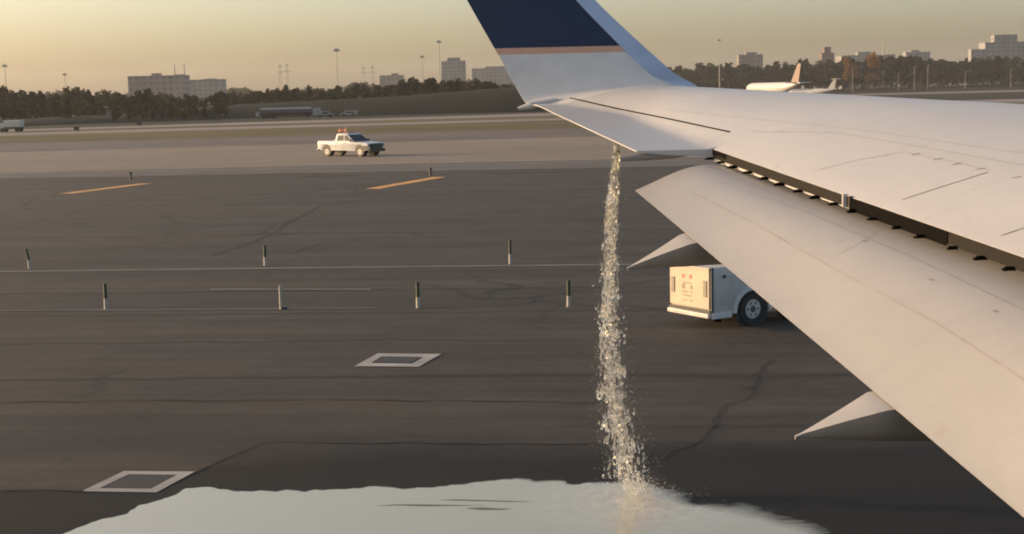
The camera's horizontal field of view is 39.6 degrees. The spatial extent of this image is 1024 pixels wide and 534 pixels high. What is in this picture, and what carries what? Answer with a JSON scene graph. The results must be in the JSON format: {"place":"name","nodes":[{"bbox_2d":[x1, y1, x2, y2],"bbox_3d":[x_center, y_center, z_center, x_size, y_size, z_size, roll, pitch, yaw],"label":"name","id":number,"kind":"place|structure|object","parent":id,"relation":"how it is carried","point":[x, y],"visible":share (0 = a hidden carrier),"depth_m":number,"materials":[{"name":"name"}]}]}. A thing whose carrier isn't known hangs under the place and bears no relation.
{"place":"outdoors","nodes":[
{"label":"outdoors","id":0,"kind":"place"},
{"bbox_2d":[127,64,189,100],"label":"apartment building","id":1,"kind":"structure","parent":0,"point":[176,85],"depth_m":892.15,"materials":[{"name":"grey concrete"}]},
{"bbox_2d":[190,78,226,105],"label":"apartment building","id":2,"kind":"structure","parent":0,"point":[204,88],"depth_m":1090.76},
{"bbox_2d":[0,87,548,125],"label":"grass bank","id":3,"kind":"structure","parent":0,"point":[502,100],"depth_m":374.17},
{"bbox_2d":[0,120,582,142],"bbox_3d":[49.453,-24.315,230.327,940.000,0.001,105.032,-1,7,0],"label":"grass strip","id":4,"kind":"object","parent":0,"point":[478,126],"depth_m":212.22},
{"bbox_2d":[0,128,599,151],"bbox_3d":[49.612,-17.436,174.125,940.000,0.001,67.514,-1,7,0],"label":"shoulder","id":5,"kind":"object","parent":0,"point":[252,141],"depth_m":170.00},
{"bbox_2d":[0,136,696,172],"bbox_3d":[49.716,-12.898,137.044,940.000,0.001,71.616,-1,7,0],"label":"taxiway","id":6,"kind":"structure","parent":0,"point":[523,149],"depth_m":123.26,"materials":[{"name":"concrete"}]},
{"bbox_2d":[317,129,384,156],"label":"pickup truck","id":7,"kind":"object","parent":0,"point":[360,144],"visible":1,"depth_m":119.82,"materials":[{"name":"white paint"}]},
{"bbox_2d":[0,157,715,178],"bbox_3d":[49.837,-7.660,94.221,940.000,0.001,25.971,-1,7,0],"label":"pavement shoulder","id":8,"kind":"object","parent":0,"point":[605,163],"depth_m":99.20},
{"bbox_2d":[380,73,403,94],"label":"warehouse","id":9,"kind":"structure","parent":0,"point":[392,79],"depth_m":1288.58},
{"bbox_2d":[0,166,872,492],"bbox_3d":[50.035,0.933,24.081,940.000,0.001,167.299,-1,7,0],"label":"apron","id":10,"kind":"object","parent":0,"point":[162,346],"depth_m":30.80,"materials":[{"name":"asphalt"}]},
{"bbox_2d":[59,183,150,193],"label":"yellow marking","id":11,"kind":"object","parent":10,"relation":"on","point":[104,188],"visible":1,"depth_m":82.81,"materials":[{"name":"paint"}]},
{"bbox_2d":[102,475,173,487],"bbox_3d":[-4.932,2.833,18.789,0.756,0.001,0.643,0,7,7],"label":"pit cover","id":12,"kind":"object","parent":10,"relation":"on","point":[138,481],"visible":1,"depth_m":18.77,"materials":[{"name":"metal"}]},
{"bbox_2d":[84,471,194,491],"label":"painted square","id":13,"kind":"structure","parent":10,"relation":"on","point":[179,475],"depth_m":18.75,"materials":[{"name":"white paint"}]},
{"bbox_2d":[0,308,336,310],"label":"painted line","id":14,"kind":"object","parent":10,"relation":"on","point":[180,309],"visible":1,"depth_m":34.18,"materials":[{"name":"white paint"}]},
{"bbox_2d":[11,171,482,177],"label":"painted line","id":15,"kind":"object","parent":10,"relation":"on","point":[229,175],"visible":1,"depth_m":93.72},
{"bbox_2d":[209,289,369,289],"bbox_3d":[-5.842,0.583,37.350,4.401,0.001,0.160,0,7,9],"label":"painted line","id":16,"kind":"object","parent":10,"relation":"on","point":[289,289],"visible":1,"depth_m":37.28,"materials":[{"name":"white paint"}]},
{"bbox_2d":[0,399,594,402],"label":"pavement crack","id":17,"kind":"object","parent":10,"relation":"on","point":[250,399],"visible":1,"depth_m":23.74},
{"bbox_2d":[0,264,632,271],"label":"painted line","id":18,"kind":"object","parent":10,"relation":"on","point":[311,267],"visible":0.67,"depth_m":41.97,"materials":[{"name":"white paint"}]},
{"bbox_2d":[356,353,439,366],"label":"painted square","id":19,"kind":"structure","parent":10,"relation":"on","point":[417,363],"depth_m":26.99,"materials":[{"name":"white paint"}]},
{"bbox_2d":[375,357,420,362],"bbox_3d":[-2.178,1.765,26.996,0.775,0.001,0.546,0,7,11],"label":"pit cover","id":20,"kind":"object","parent":10,"relation":"on","point":[398,359],"visible":1,"depth_m":27.01,"materials":[{"name":"metal"}]},
{"bbox_2d":[366,177,442,188],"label":"yellow marking","id":21,"kind":"object","parent":10,"relation":"on","point":[402,183],"visible":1,"depth_m":81.23,"materials":[{"name":"paint"}]},
{"bbox_2d":[0,440,1023,533],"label":"asphalt patch","id":22,"kind":"object","parent":10,"relation":"on","point":[865,487],"visible":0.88,"depth_m":18.52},
{"bbox_2d":[195,440,594,471],"bbox_3d":[-1.701,2.557,20.420,5.606,0.001,1.481,-3,7,-11],"label":"pavement crack","id":23,"kind":"object","parent":22,"relation":"on","point":[391,442],"visible":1,"depth_m":20.47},
{"bbox_2d":[64,478,817,533],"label":"fuel puddle","id":24,"kind":"object","parent":22,"relation":"on","point":[559,507],"visible":0.97,"depth_m":17.01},
{"bbox_2d":[661,359,772,459],"bbox_3d":[3.521,2.157,22.704,0.346,0.001,7.539,1,7,21],"label":"pavement crack","id":25,"kind":"object","parent":10,"relation":"on","point":[719,411],"visible":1,"depth_m":21.92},
{"bbox_2d":[667,264,786,326],"bbox_3d":[5.035,0.279,30.759,3.190,2.020,1.460,-6,8,-32],"label":"tow tractor","id":26,"kind":"object","parent":10,"relation":"on","point":[720,292],"visible":0.72,"depth_m":29.84,"materials":[{"name":"white paint"}]},
{"bbox_2d":[472,66,512,84],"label":"warehouse","id":27,"kind":"structure","parent":0,"point":[498,75],"depth_m":1486.53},
{"bbox_2d":[0,99,1023,135],"bbox_3d":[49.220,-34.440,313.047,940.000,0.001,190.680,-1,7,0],"label":"service road","id":28,"kind":"structure","parent":0,"point":[371,119],"depth_m":269.38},
{"bbox_2d":[0,120,23,131],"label":"box truck","id":29,"kind":"object","parent":28,"relation":"on","point":[7,125],"visible":0.99,"depth_m":259.65,"materials":[{"name":"white paint"}]},
{"bbox_2d":[0,84,1023,129],"bbox_3d":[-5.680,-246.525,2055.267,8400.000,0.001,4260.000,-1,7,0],"label":"ground","id":30,"kind":"structure","parent":0,"point":[979,96],"depth_m":355.64,"materials":[{"name":"green plant"}]},
{"bbox_2d":[0,104,9,118],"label":"tree","id":31,"kind":"object","parent":30,"relation":"on","point":[4,113],"visible":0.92,"depth_m":364.46,"materials":[{"name":"green plant"}]},
{"bbox_2d":[0,85,16,107],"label":"tree","id":32,"kind":"object","parent":30,"relation":"on","point":[4,91],"visible":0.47,"depth_m":407.71,"materials":[{"name":"green plant"}]},
{"bbox_2d":[0,94,21,116],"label":"tree","id":33,"kind":"object","parent":30,"relation":"on","point":[14,101],"visible":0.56,"depth_m":397.71,"materials":[{"name":"green plant"}]},
{"bbox_2d":[9,107,22,118],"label":"tree","id":34,"kind":"object","parent":30,"relation":"on","point":[13,114],"visible":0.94,"depth_m":352.89,"materials":[{"name":"green plant"}]},
{"bbox_2d":[14,101,33,118],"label":"tree","id":35,"kind":"object","parent":30,"relation":"on","point":[25,111],"visible":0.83,"depth_m":370.60,"materials":[{"name":"green plant"}]},
{"bbox_2d":[17,90,37,108],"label":"tree","id":36,"kind":"object","parent":30,"relation":"on","point":[25,96],"visible":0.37,"depth_m":447.40,"materials":[{"name":"green plant"}]},
{"bbox_2d":[26,94,37,116],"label":"tree","id":37,"kind":"object","parent":30,"relation":"on","point":[33,98],"visible":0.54,"depth_m":421.09,"materials":[{"name":"green plant"}]},
{"bbox_2d":[33,106,46,117],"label":"tree","id":38,"kind":"object","parent":30,"relation":"on","point":[40,112],"visible":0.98,"depth_m":360.97,"materials":[{"name":"green plant"}]},
{"bbox_2d":[37,90,49,117],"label":"tree","id":39,"kind":"object","parent":30,"relation":"on","point":[42,99],"visible":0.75,"depth_m":424.35,"materials":[{"name":"green plant"}]},
{"bbox_2d":[44,92,59,110],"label":"tree","id":40,"kind":"object","parent":30,"relation":"on","point":[53,100],"visible":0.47,"depth_m":418.78,"materials":[{"name":"green plant"}]},
{"bbox_2d":[56,101,73,117],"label":"tree","id":41,"kind":"object","parent":30,"relation":"on","point":[64,111],"visible":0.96,"depth_m":345.08,"materials":[{"name":"green plant"}]},
{"bbox_2d":[58,86,79,116],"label":"tree","id":42,"kind":"object","parent":30,"relation":"on","point":[75,95],"visible":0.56,"depth_m":400.52,"materials":[{"name":"green plant"}]},
{"bbox_2d":[69,100,83,115],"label":"tree","id":43,"kind":"object","parent":30,"relation":"on","point":[74,105],"visible":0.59,"depth_m":369.34,"materials":[{"name":"green plant"}]},
{"bbox_2d":[76,101,93,115],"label":"tree","id":44,"kind":"object","parent":30,"relation":"on","point":[85,107],"visible":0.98,"depth_m":363.01,"materials":[{"name":"green plant"}]},
{"bbox_2d":[85,89,95,111],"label":"tree","id":45,"kind":"object","parent":30,"relation":"on","point":[91,98],"visible":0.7,"depth_m":409.76,"materials":[{"name":"green plant"}]},
{"bbox_2d":[98,93,117,113],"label":"tree","id":46,"kind":"object","parent":30,"relation":"on","point":[106,96],"visible":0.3,"depth_m":416.44,"materials":[{"name":"green plant"}]},
{"bbox_2d":[110,107,121,120],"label":"tree","id":47,"kind":"object","parent":30,"relation":"on","point":[117,114],"visible":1,"depth_m":344.49,"materials":[{"name":"green plant"}]},
{"bbox_2d":[105,91,128,112],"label":"tree","id":48,"kind":"object","parent":30,"relation":"on","point":[114,99],"visible":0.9,"depth_m":396.76,"materials":[{"name":"green plant"}]},
{"bbox_2d":[124,105,138,122],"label":"tree","id":49,"kind":"object","parent":30,"relation":"on","point":[132,111],"visible":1,"depth_m":342.94,"materials":[{"name":"green plant"}]},
{"bbox_2d":[136,103,148,121],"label":"tree","id":50,"kind":"object","parent":30,"relation":"on","point":[141,108],"visible":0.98,"depth_m":345.38,"materials":[{"name":"green plant"}]},
{"bbox_2d":[133,88,153,109],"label":"tree","id":51,"kind":"object","parent":30,"relation":"on","point":[140,97],"visible":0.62,"depth_m":413.27,"materials":[{"name":"green plant"}]},
{"bbox_2d":[143,96,157,111],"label":"tree","id":52,"kind":"object","parent":30,"relation":"on","point":[150,104],"visible":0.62,"depth_m":397.69,"materials":[{"name":"green plant"}]},
{"bbox_2d":[210,101,222,120],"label":"tree","id":53,"kind":"object","parent":30,"relation":"on","point":[216,106],"visible":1,"depth_m":343.85,"materials":[{"name":"green plant"}]},
{"bbox_2d":[211,90,229,105],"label":"tree","id":54,"kind":"object","parent":30,"relation":"on","point":[219,95],"visible":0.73,"depth_m":411.27,"materials":[{"name":"green plant"}]},
{"bbox_2d":[251,91,265,103],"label":"tree","id":55,"kind":"object","parent":30,"relation":"on","point":[260,96],"visible":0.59,"depth_m":435.04,"materials":[{"name":"green plant"}]},
{"bbox_2d":[266,88,282,102],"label":"tree","id":56,"kind":"object","parent":30,"relation":"on","point":[273,94],"visible":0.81,"depth_m":445.86,"materials":[{"name":"green plant"}]},
{"bbox_2d":[256,107,322,118],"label":"tanker trailer","id":57,"kind":"object","parent":30,"relation":"on","point":[265,113],"visible":1,"depth_m":356.97,"materials":[{"name":"metal"}]},
{"bbox_2d":[283,88,300,101],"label":"tree","id":58,"kind":"object","parent":30,"relation":"on","point":[291,96],"visible":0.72,"depth_m":437.34,"materials":[{"name":"green plant"}]},
{"bbox_2d":[329,85,351,99],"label":"tree","id":59,"kind":"object","parent":30,"relation":"on","point":[337,92],"visible":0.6,"depth_m":441.56,"materials":[{"name":"green plant"}]},
{"bbox_2d":[350,83,370,98],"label":"tree","id":60,"kind":"object","parent":30,"relation":"on","point":[356,90],"visible":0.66,"depth_m":461.31,"materials":[{"name":"green plant"}]},
{"bbox_2d":[371,85,392,96],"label":"tree","id":61,"kind":"object","parent":30,"relation":"on","point":[378,91],"visible":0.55,"depth_m":430.16,"materials":[{"name":"green plant"}]},
{"bbox_2d":[391,84,412,95],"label":"tree","id":62,"kind":"object","parent":30,"relation":"on","point":[397,90],"visible":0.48,"depth_m":436.74,"materials":[{"name":"green plant"}]},
{"bbox_2d":[397,77,418,93],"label":"tree","id":63,"kind":"object","parent":30,"relation":"on","point":[409,86],"visible":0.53,"depth_m":449.56,"materials":[{"name":"green plant"}]},
{"bbox_2d":[419,77,439,93],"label":"tree","id":64,"kind":"object","parent":30,"relation":"on","point":[428,86],"visible":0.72,"depth_m":429.69,"materials":[{"name":"green plant"}]},
{"bbox_2d":[441,58,465,82],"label":"tower block","id":65,"kind":"structure","parent":30,"relation":"on","point":[452,69],"depth_m":1337.19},
{"bbox_2d":[446,80,462,90],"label":"tree","id":66,"kind":"object","parent":30,"relation":"on","point":[456,85],"visible":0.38,"depth_m":441.74,"materials":[{"name":"green plant"}]},
{"bbox_2d":[472,80,490,89],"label":"tree","id":67,"kind":"object","parent":30,"relation":"on","point":[485,85],"visible":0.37,"depth_m":435.53,"materials":[{"name":"green plant"}]},
{"bbox_2d":[8,62,1020,102],"bbox_3d":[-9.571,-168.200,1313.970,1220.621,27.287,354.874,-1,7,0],"label":"wood","id":68,"kind":"object","parent":30,"relation":"on","point":[245,89],"visible":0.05,"depth_m":1190.18,"materials":[{"name":"green plant"}]},
{"bbox_2d":[746,63,812,91],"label":"parked airliner","id":69,"kind":"object","parent":30,"relation":"on","point":[782,86],"visible":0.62,"depth_m":627.78,"materials":[{"name":"metal"}]},
{"bbox_2d":[788,78,840,92],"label":"regional jet","id":70,"kind":"object","parent":30,"relation":"on","point":[832,86],"visible":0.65,"depth_m":750.92,"materials":[{"name":"white paint"}]},
{"bbox_2d":[0,102,1023,132],"bbox_3d":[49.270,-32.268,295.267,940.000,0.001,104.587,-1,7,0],"label":"dry grass verge","id":71,"kind":"structure","parent":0,"point":[431,120],"depth_m":274.04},
{"bbox_2d":[0,0,1023,95],"label":"sky","id":72,"kind":"structure","parent":0,"point":[98,44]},
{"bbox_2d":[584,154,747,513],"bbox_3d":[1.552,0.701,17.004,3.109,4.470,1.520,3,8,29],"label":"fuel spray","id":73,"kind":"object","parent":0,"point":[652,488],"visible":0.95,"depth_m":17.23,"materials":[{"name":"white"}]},
{"bbox_2d":[467,0,1023,516],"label":"aircraft wing","id":74,"kind":"structure","parent":0,"point":[875,244],"depth_m":10.64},
{"bbox_2d":[594,142,653,498],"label":"fuel stream","id":75,"kind":"structure","parent":74,"relation":"attached to","point":[610,228],"depth_m":17.00,"materials":[{"name":"white liquid"}]},
{"bbox_2d":[736,52,762,67],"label":"warehouse","id":76,"kind":"structure","parent":0,"point":[752,59],"depth_m":1188.31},
{"bbox_2d":[819,47,833,88],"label":"brick tower","id":77,"kind":"structure","parent":0,"point":[826,54],"depth_m":1237.77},
{"bbox_2d":[835,52,895,88],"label":"apartment building","id":78,"kind":"structure","parent":0,"point":[860,56],"depth_m":1386.52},
{"bbox_2d":[902,50,930,86],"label":"apartment building","id":79,"kind":"structure","parent":0,"point":[923,55],"depth_m":1386.22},
{"bbox_2d":[822,83,1023,93],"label":"grass rise","id":80,"kind":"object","parent":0,"point":[1015,86],"depth_m":897.08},
{"bbox_2d":[681,69,698,84],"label":"tree","id":81,"kind":"object","parent":80,"relation":"on","point":[687,75],"visible":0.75,"depth_m":918.46,"materials":[{"name":"green plant"}]},
{"bbox_2d":[689,72,708,86],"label":"tree","id":82,"kind":"object","parent":80,"relation":"on","point":[701,82],"visible":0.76,"depth_m":922.89,"materials":[{"name":"green plant"}]},
{"bbox_2d":[693,62,713,84],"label":"tree","id":83,"kind":"object","parent":80,"relation":"on","point":[701,67],"visible":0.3,"depth_m":951.87,"materials":[{"name":"green plant"}]},
{"bbox_2d":[705,68,721,87],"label":"tree","id":84,"kind":"object","parent":80,"relation":"on","point":[710,73],"visible":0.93,"depth_m":905.92,"materials":[{"name":"green plant"}]},
{"bbox_2d":[721,63,735,88],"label":"tree","id":85,"kind":"object","parent":80,"relation":"on","point":[728,72],"visible":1,"depth_m":902.53,"materials":[{"name":"green plant"}]},
{"bbox_2d":[721,62,751,88],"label":"tree","id":86,"kind":"object","parent":80,"relation":"on","point":[747,77],"visible":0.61,"depth_m":916.35,"materials":[{"name":"green plant"}]},
{"bbox_2d":[754,66,763,82],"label":"tree","id":87,"kind":"object","parent":80,"relation":"on","point":[759,73],"visible":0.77,"depth_m":896.48,"materials":[{"name":"green plant"}]},
{"bbox_2d":[765,66,781,82],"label":"tree","id":88,"kind":"object","parent":80,"relation":"on","point":[775,71],"visible":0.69,"depth_m":905.19,"materials":[{"name":"green plant"}]},
{"bbox_2d":[776,66,793,91],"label":"tree","id":89,"kind":"object","parent":80,"relation":"on","point":[783,71],"visible":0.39,"depth_m":919.09,"materials":[{"name":"green plant"}]},
{"bbox_2d":[782,65,804,88],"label":"tree","id":90,"kind":"object","parent":80,"relation":"on","point":[789,76],"visible":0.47,"depth_m":898.86,"materials":[{"name":"green plant"}]},
{"bbox_2d":[802,64,813,88],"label":"tree","id":91,"kind":"object","parent":80,"relation":"on","point":[805,72],"visible":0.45,"depth_m":943.12,"materials":[{"name":"green plant"}]},
{"bbox_2d":[806,64,826,88],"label":"tree","id":92,"kind":"object","parent":80,"relation":"on","point":[811,80],"visible":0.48,"depth_m":935.57,"materials":[{"name":"green plant"}]},
{"bbox_2d":[810,59,836,88],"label":"tree","id":93,"kind":"object","parent":80,"relation":"on","point":[818,65],"visible":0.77,"depth_m":920.21,"materials":[{"name":"green plant"}]},
{"bbox_2d":[826,60,849,90],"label":"tree","id":94,"kind":"object","parent":80,"relation":"on","point":[833,68],"visible":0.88,"depth_m":907.30,"materials":[{"name":"green plant"}]},
{"bbox_2d":[842,57,858,90],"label":"tree","id":95,"kind":"object","parent":80,"relation":"on","point":[848,66],"visible":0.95,"depth_m":880.83,"materials":[{"name":"orange plant"}]},
{"bbox_2d":[851,61,872,89],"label":"tree","id":96,"kind":"object","parent":80,"relation":"on","point":[860,80],"visible":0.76,"depth_m":912.37,"materials":[{"name":"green plant"}]},
{"bbox_2d":[864,51,880,90],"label":"tree","id":97,"kind":"object","parent":80,"relation":"on","point":[873,60],"visible":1,"depth_m":881.30,"materials":[{"name":"orange plant"}]},
{"bbox_2d":[876,56,896,88],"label":"tree","id":98,"kind":"object","parent":80,"relation":"on","point":[883,65],"visible":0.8,"depth_m":916.54,"materials":[{"name":"green plant"}]},
{"bbox_2d":[886,58,905,88],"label":"tree","id":99,"kind":"object","parent":80,"relation":"on","point":[898,64],"visible":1,"depth_m":910.36,"materials":[{"name":"green plant"}]},
{"bbox_2d":[901,54,915,88],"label":"tree","id":100,"kind":"object","parent":80,"relation":"on","point":[909,61],"visible":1,"depth_m":910.57,"materials":[{"name":"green plant"}]},
{"bbox_2d":[904,55,927,86],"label":"tree","id":101,"kind":"object","parent":80,"relation":"on","point":[915,57],"visible":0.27,"depth_m":935.74,"materials":[{"name":"green plant"}]},
{"bbox_2d":[915,57,926,87],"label":"tree","id":102,"kind":"object","parent":80,"relation":"on","point":[921,66],"visible":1,"depth_m":916.93,"materials":[{"name":"green plant"}]},
{"bbox_2d":[927,60,940,86],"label":"tree","id":103,"kind":"object","parent":80,"relation":"on","point":[930,76],"visible":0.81,"depth_m":929.46,"materials":[{"name":"green plant"}]},
{"bbox_2d":[932,59,953,86],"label":"tree","id":104,"kind":"object","parent":80,"relation":"on","point":[940,66],"visible":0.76,"depth_m":922.44,"materials":[{"name":"green plant"}]},
{"bbox_2d":[943,61,956,86],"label":"tree","id":105,"kind":"object","parent":80,"relation":"on","point":[948,68],"visible":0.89,"depth_m":911.19,"materials":[{"name":"green plant"}]},
{"bbox_2d":[948,63,967,86],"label":"tree","id":106,"kind":"object","parent":80,"relation":"on","point":[955,70],"visible":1,"depth_m":902.39,"materials":[{"name":"green plant"}]},
{"bbox_2d":[959,60,981,85],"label":"tree","id":107,"kind":"object","parent":80,"relation":"on","point":[970,77],"visible":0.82,"depth_m":913.71,"materials":[{"name":"green plant"}]},
{"bbox_2d":[968,57,987,85],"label":"tree","id":108,"kind":"object","parent":80,"relation":"on","point":[979,62],"visible":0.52,"depth_m":930.78,"materials":[{"name":"green plant"}]},
{"bbox_2d":[981,56,1004,85],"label":"tree","id":109,"kind":"object","parent":80,"relation":"on","point":[998,61],"visible":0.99,"depth_m":919.38,"materials":[{"name":"green plant"}]},
{"bbox_2d":[994,56,1009,84],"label":"tree","id":110,"kind":"object","parent":80,"relation":"on","point":[1005,59],"visible":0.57,"depth_m":924.43,"materials":[{"name":"green plant"}]},
{"bbox_2d":[1004,56,1023,84],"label":"tree","id":111,"kind":"object","parent":80,"relation":"on","point":[1016,70],"visible":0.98,"depth_m":901.05,"materials":[{"name":"green plant"}]},
{"bbox_2d":[841,90,1023,94],"bbox_3d":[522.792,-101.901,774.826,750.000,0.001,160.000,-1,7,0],"label":"runway","id":112,"kind":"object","parent":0,"point":[938,92],"depth_m":747.33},
{"bbox_2d":[968,34,1023,84],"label":"apartment building","id":113,"kind":"structure","parent":0,"point":[1009,46],"depth_m":1188.04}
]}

